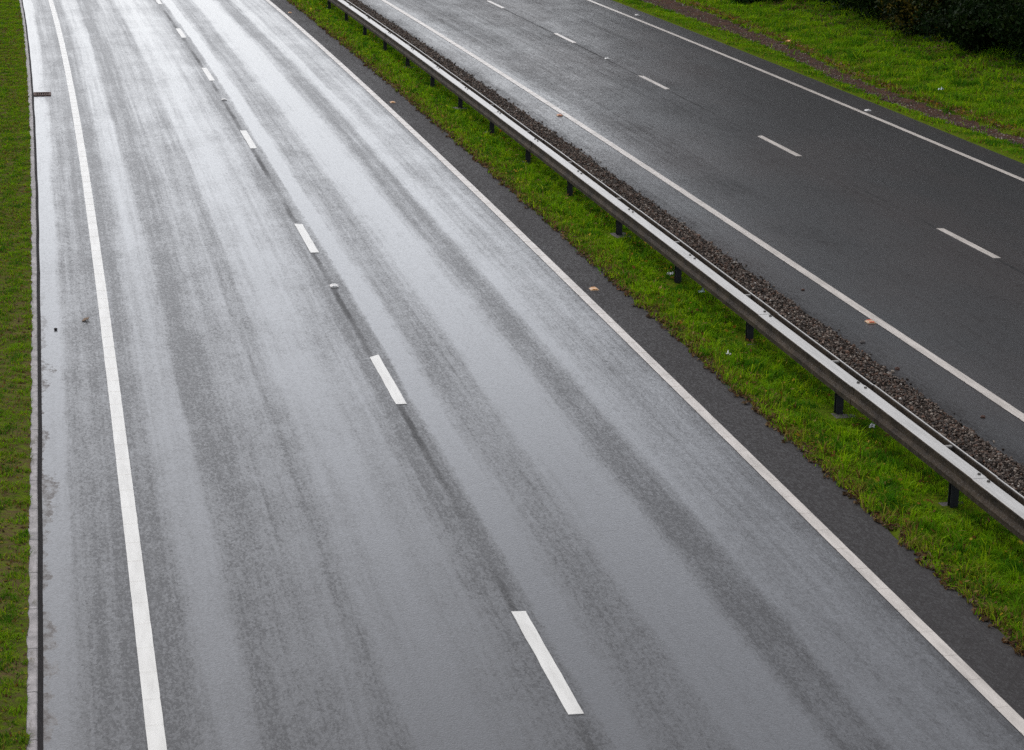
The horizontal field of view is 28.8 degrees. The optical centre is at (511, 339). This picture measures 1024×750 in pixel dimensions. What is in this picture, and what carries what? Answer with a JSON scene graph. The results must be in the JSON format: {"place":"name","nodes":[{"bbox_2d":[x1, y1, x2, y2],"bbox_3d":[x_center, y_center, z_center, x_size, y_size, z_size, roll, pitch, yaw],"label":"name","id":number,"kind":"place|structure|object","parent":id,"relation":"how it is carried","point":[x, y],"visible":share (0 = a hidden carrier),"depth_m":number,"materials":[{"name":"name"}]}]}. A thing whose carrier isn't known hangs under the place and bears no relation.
{"place":"outdoors","nodes":[
{"label":"outdoors","id":0,"kind":"place"},
{"bbox_2d":[0,0,34,749],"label":"verge","id":1,"kind":"structure","parent":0,"point":[21,650],"depth_m":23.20,"materials":[{"name":"plant"}]},
{"bbox_2d":[23,0,1023,749],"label":"carriageway","id":2,"kind":"structure","parent":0,"point":[341,548],"depth_m":23.08,"materials":[{"name":"grey asphalt"}]},
{"bbox_2d":[19,0,42,749],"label":"kerb","id":3,"kind":"structure","parent":2,"relation":"on","point":[34,640],"depth_m":22.41,"materials":[{"name":"concrete"}]},
{"bbox_2d":[34,92,50,95],"bbox_3d":[-11.616,-6.074,49.260,0.420,0.022,0.500,-3,16,-12],"label":"gully grate","id":4,"kind":"object","parent":2,"relation":"on","point":[42,93],"visible":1,"depth_m":49.25,"materials":[{"name":"metal"}]},
{"bbox_2d":[48,0,166,749],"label":"edge line","id":5,"kind":"object","parent":2,"relation":"on","point":[154,725],"visible":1,"depth_m":22.93,"materials":[{"name":"white paint"}]},
{"bbox_2d":[176,28,185,37],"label":"lane marking","id":6,"kind":"object","parent":2,"relation":"on","point":[180,32],"visible":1,"depth_m":60.62,"materials":[{"name":"white paint"}]},
{"bbox_2d":[202,68,214,80],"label":"lane marking","id":7,"kind":"object","parent":2,"relation":"on","point":[208,74],"visible":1,"depth_m":52.74,"materials":[{"name":"white paint"}]},
{"bbox_2d":[240,130,256,148],"bbox_3d":[-5.796,-4.402,43.769,0.143,0.006,2.209,-3,16,-13],"label":"lane marking","id":8,"kind":"object","parent":2,"relation":"on","point":[248,139],"visible":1,"depth_m":43.72,"materials":[{"name":"white paint"}]},
{"bbox_2d":[294,224,318,252],"bbox_3d":[-3.591,-1.778,34.760,0.154,0.006,2.252,-3,16,-12],"label":"lane marking","id":9,"kind":"object","parent":2,"relation":"on","point":[308,241],"visible":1,"depth_m":34.69,"materials":[{"name":"white paint"}]},
{"bbox_2d":[370,355,406,403],"bbox_3d":[-1.687,0.525,26.854,0.146,0.006,2.287,-3,16,-12],"label":"lane marking","id":10,"kind":"object","parent":2,"relation":"on","point":[389,383],"visible":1,"depth_m":26.76,"materials":[{"name":"white paint"}]},
{"bbox_2d":[511,611,583,714],"bbox_3d":[0.310,2.969,18.462,0.145,0.006,2.256,-3,16,-12],"label":"lane marking","id":11,"kind":"object","parent":2,"relation":"on","point":[564,693],"visible":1,"depth_m":18.36,"materials":[{"name":"white paint"}]},
{"bbox_2d":[266,0,1023,734],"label":"edge line","id":12,"kind":"object","parent":2,"relation":"on","point":[1012,716],"visible":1,"depth_m":23.66,"materials":[{"name":"paint"}]},
{"bbox_2d":[270,0,1023,718],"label":"hard strip","id":13,"kind":"object","parent":2,"relation":"on","point":[984,652],"visible":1,"depth_m":24.65,"materials":[{"name":"asphalt"}]},
{"bbox_2d":[589,287,598,290],"bbox_3d":[1.302,-0.806,31.580,0.132,0.028,0.150,-3,16,-12],"label":"road stud","id":14,"kind":"object","parent":13,"relation":"on","point":[594,289],"visible":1,"depth_m":31.54,"materials":[{"name":"beige plastic"}]},
{"bbox_2d":[287,0,1023,655],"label":"central reservation","id":15,"kind":"structure","parent":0,"point":[833,418],"depth_m":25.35,"materials":[{"name":"plant"}]},
{"bbox_2d":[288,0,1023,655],"bbox_3d":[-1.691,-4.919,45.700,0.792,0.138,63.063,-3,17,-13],"label":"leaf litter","id":16,"kind":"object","parent":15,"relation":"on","point":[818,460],"visible":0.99,"depth_m":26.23,"materials":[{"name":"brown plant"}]},
{"bbox_2d":[328,0,1023,541],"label":"crash barrier","id":17,"kind":"object","parent":15,"relation":"on","point":[994,496],"visible":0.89,"depth_m":28.10,"materials":[{"name":"metal"}]},
{"bbox_2d":[348,0,1023,495],"bbox_3d":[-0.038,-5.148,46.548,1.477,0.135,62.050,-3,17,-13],"label":"gravel","id":18,"kind":"structure","parent":0,"point":[826,336],"depth_m":31.00,"materials":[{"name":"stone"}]},
{"bbox_2d":[358,0,1023,464],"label":"carriageway","id":19,"kind":"structure","parent":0,"point":[854,206],"depth_m":40.93,"materials":[{"name":"grey asphalt"}]},
{"bbox_2d":[553,33,575,42],"bbox_3d":[1.611,-9.218,60.867,0.134,0.006,2.258,-3,17,-14],"label":"lane marking","id":20,"kind":"object","parent":19,"relation":"on","point":[563,37],"visible":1,"depth_m":60.85,"materials":[{"name":"paint"}]},
{"bbox_2d":[638,75,668,88],"bbox_3d":[3.736,-6.789,52.533,0.135,0.006,2.425,-3,17,-13],"label":"lane marking","id":21,"kind":"object","parent":19,"relation":"on","point":[656,83],"visible":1,"depth_m":52.46,"materials":[{"name":"paint"}]},
{"bbox_2d":[382,0,1023,421],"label":"edge line","id":22,"kind":"object","parent":19,"relation":"on","point":[862,310],"visible":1,"depth_m":34.02,"materials":[{"name":"paint"}]},
{"bbox_2d":[758,136,800,155],"bbox_3d":[5.882,-4.274,43.900,0.137,0.006,2.496,-3,16,-13],"label":"lane marking","id":23,"kind":"object","parent":19,"relation":"on","point":[779,145],"visible":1,"depth_m":43.85,"materials":[{"name":"paint"}]},
{"bbox_2d":[588,0,1023,180],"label":"edge line","id":24,"kind":"object","parent":19,"relation":"on","point":[931,141],"visible":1,"depth_m":49.86,"materials":[{"name":"paint"}]},
{"bbox_2d":[865,319,875,323],"bbox_3d":[5.386,-0.272,29.924,0.132,0.028,0.150,-3,16,-12],"label":"road stud","id":25,"kind":"object","parent":19,"relation":"on","point":[869,321],"visible":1,"depth_m":29.87,"materials":[{"name":"plastic"}]},
{"bbox_2d":[936,228,999,257],"bbox_3d":[8.027,-1.707,35.088,0.141,0.006,2.323,-3,16,-12],"label":"lane marking","id":26,"kind":"object","parent":19,"relation":"on","point":[965,241],"visible":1,"depth_m":35.03,"materials":[{"name":"paint"}]},
{"bbox_2d":[613,0,1023,163],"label":"verge","id":27,"kind":"structure","parent":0,"point":[961,136],"depth_m":54.47,"materials":[{"name":"plant"}]},
{"bbox_2d":[721,0,778,3],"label":"shrub","id":28,"kind":"object","parent":27,"relation":"on","point":[748,1],"visible":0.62,"depth_m":69.33,"materials":[{"name":"green plant"}]},
{"bbox_2d":[639,0,1023,147],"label":"drain strip","id":29,"kind":"object","parent":27,"relation":"on","point":[752,35],"visible":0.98,"depth_m":55.99,"materials":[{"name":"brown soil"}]},
{"bbox_2d":[818,0,865,9],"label":"shrub","id":30,"kind":"object","parent":27,"relation":"on","point":[839,3],"visible":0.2,"depth_m":66.99,"materials":[{"name":"green plant"}]},
{"bbox_2d":[679,0,1022,133],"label":"leaf litter","id":31,"kind":"object","parent":27,"relation":"on","point":[956,109],"visible":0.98,"depth_m":54.27,"materials":[{"name":"brown plant"}]},
{"bbox_2d":[827,0,894,21],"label":"shrub","id":32,"kind":"object","parent":27,"relation":"on","point":[866,4],"visible":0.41,"depth_m":63.56,"materials":[{"name":"green plant"}]},
{"bbox_2d":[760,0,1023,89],"bbox_3d":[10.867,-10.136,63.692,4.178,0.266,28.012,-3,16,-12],"label":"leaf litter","id":33,"kind":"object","parent":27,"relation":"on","point":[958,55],"visible":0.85,"depth_m":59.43,"materials":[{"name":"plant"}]},
{"bbox_2d":[874,0,961,36],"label":"shrub","id":34,"kind":"object","parent":27,"relation":"on","point":[904,11],"visible":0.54,"depth_m":59.85,"materials":[{"name":"green plant"}]},
{"bbox_2d":[904,0,1023,53],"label":"shrub","id":35,"kind":"object","parent":27,"relation":"on","point":[959,29],"visible":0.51,"depth_m":56.95,"materials":[{"name":"green plant"}]},
{"bbox_2d":[967,0,1023,64],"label":"shrub","id":36,"kind":"object","parent":27,"relation":"on","point":[1011,23],"visible":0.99,"depth_m":54.51,"materials":[{"name":"green plant"}]}
]}

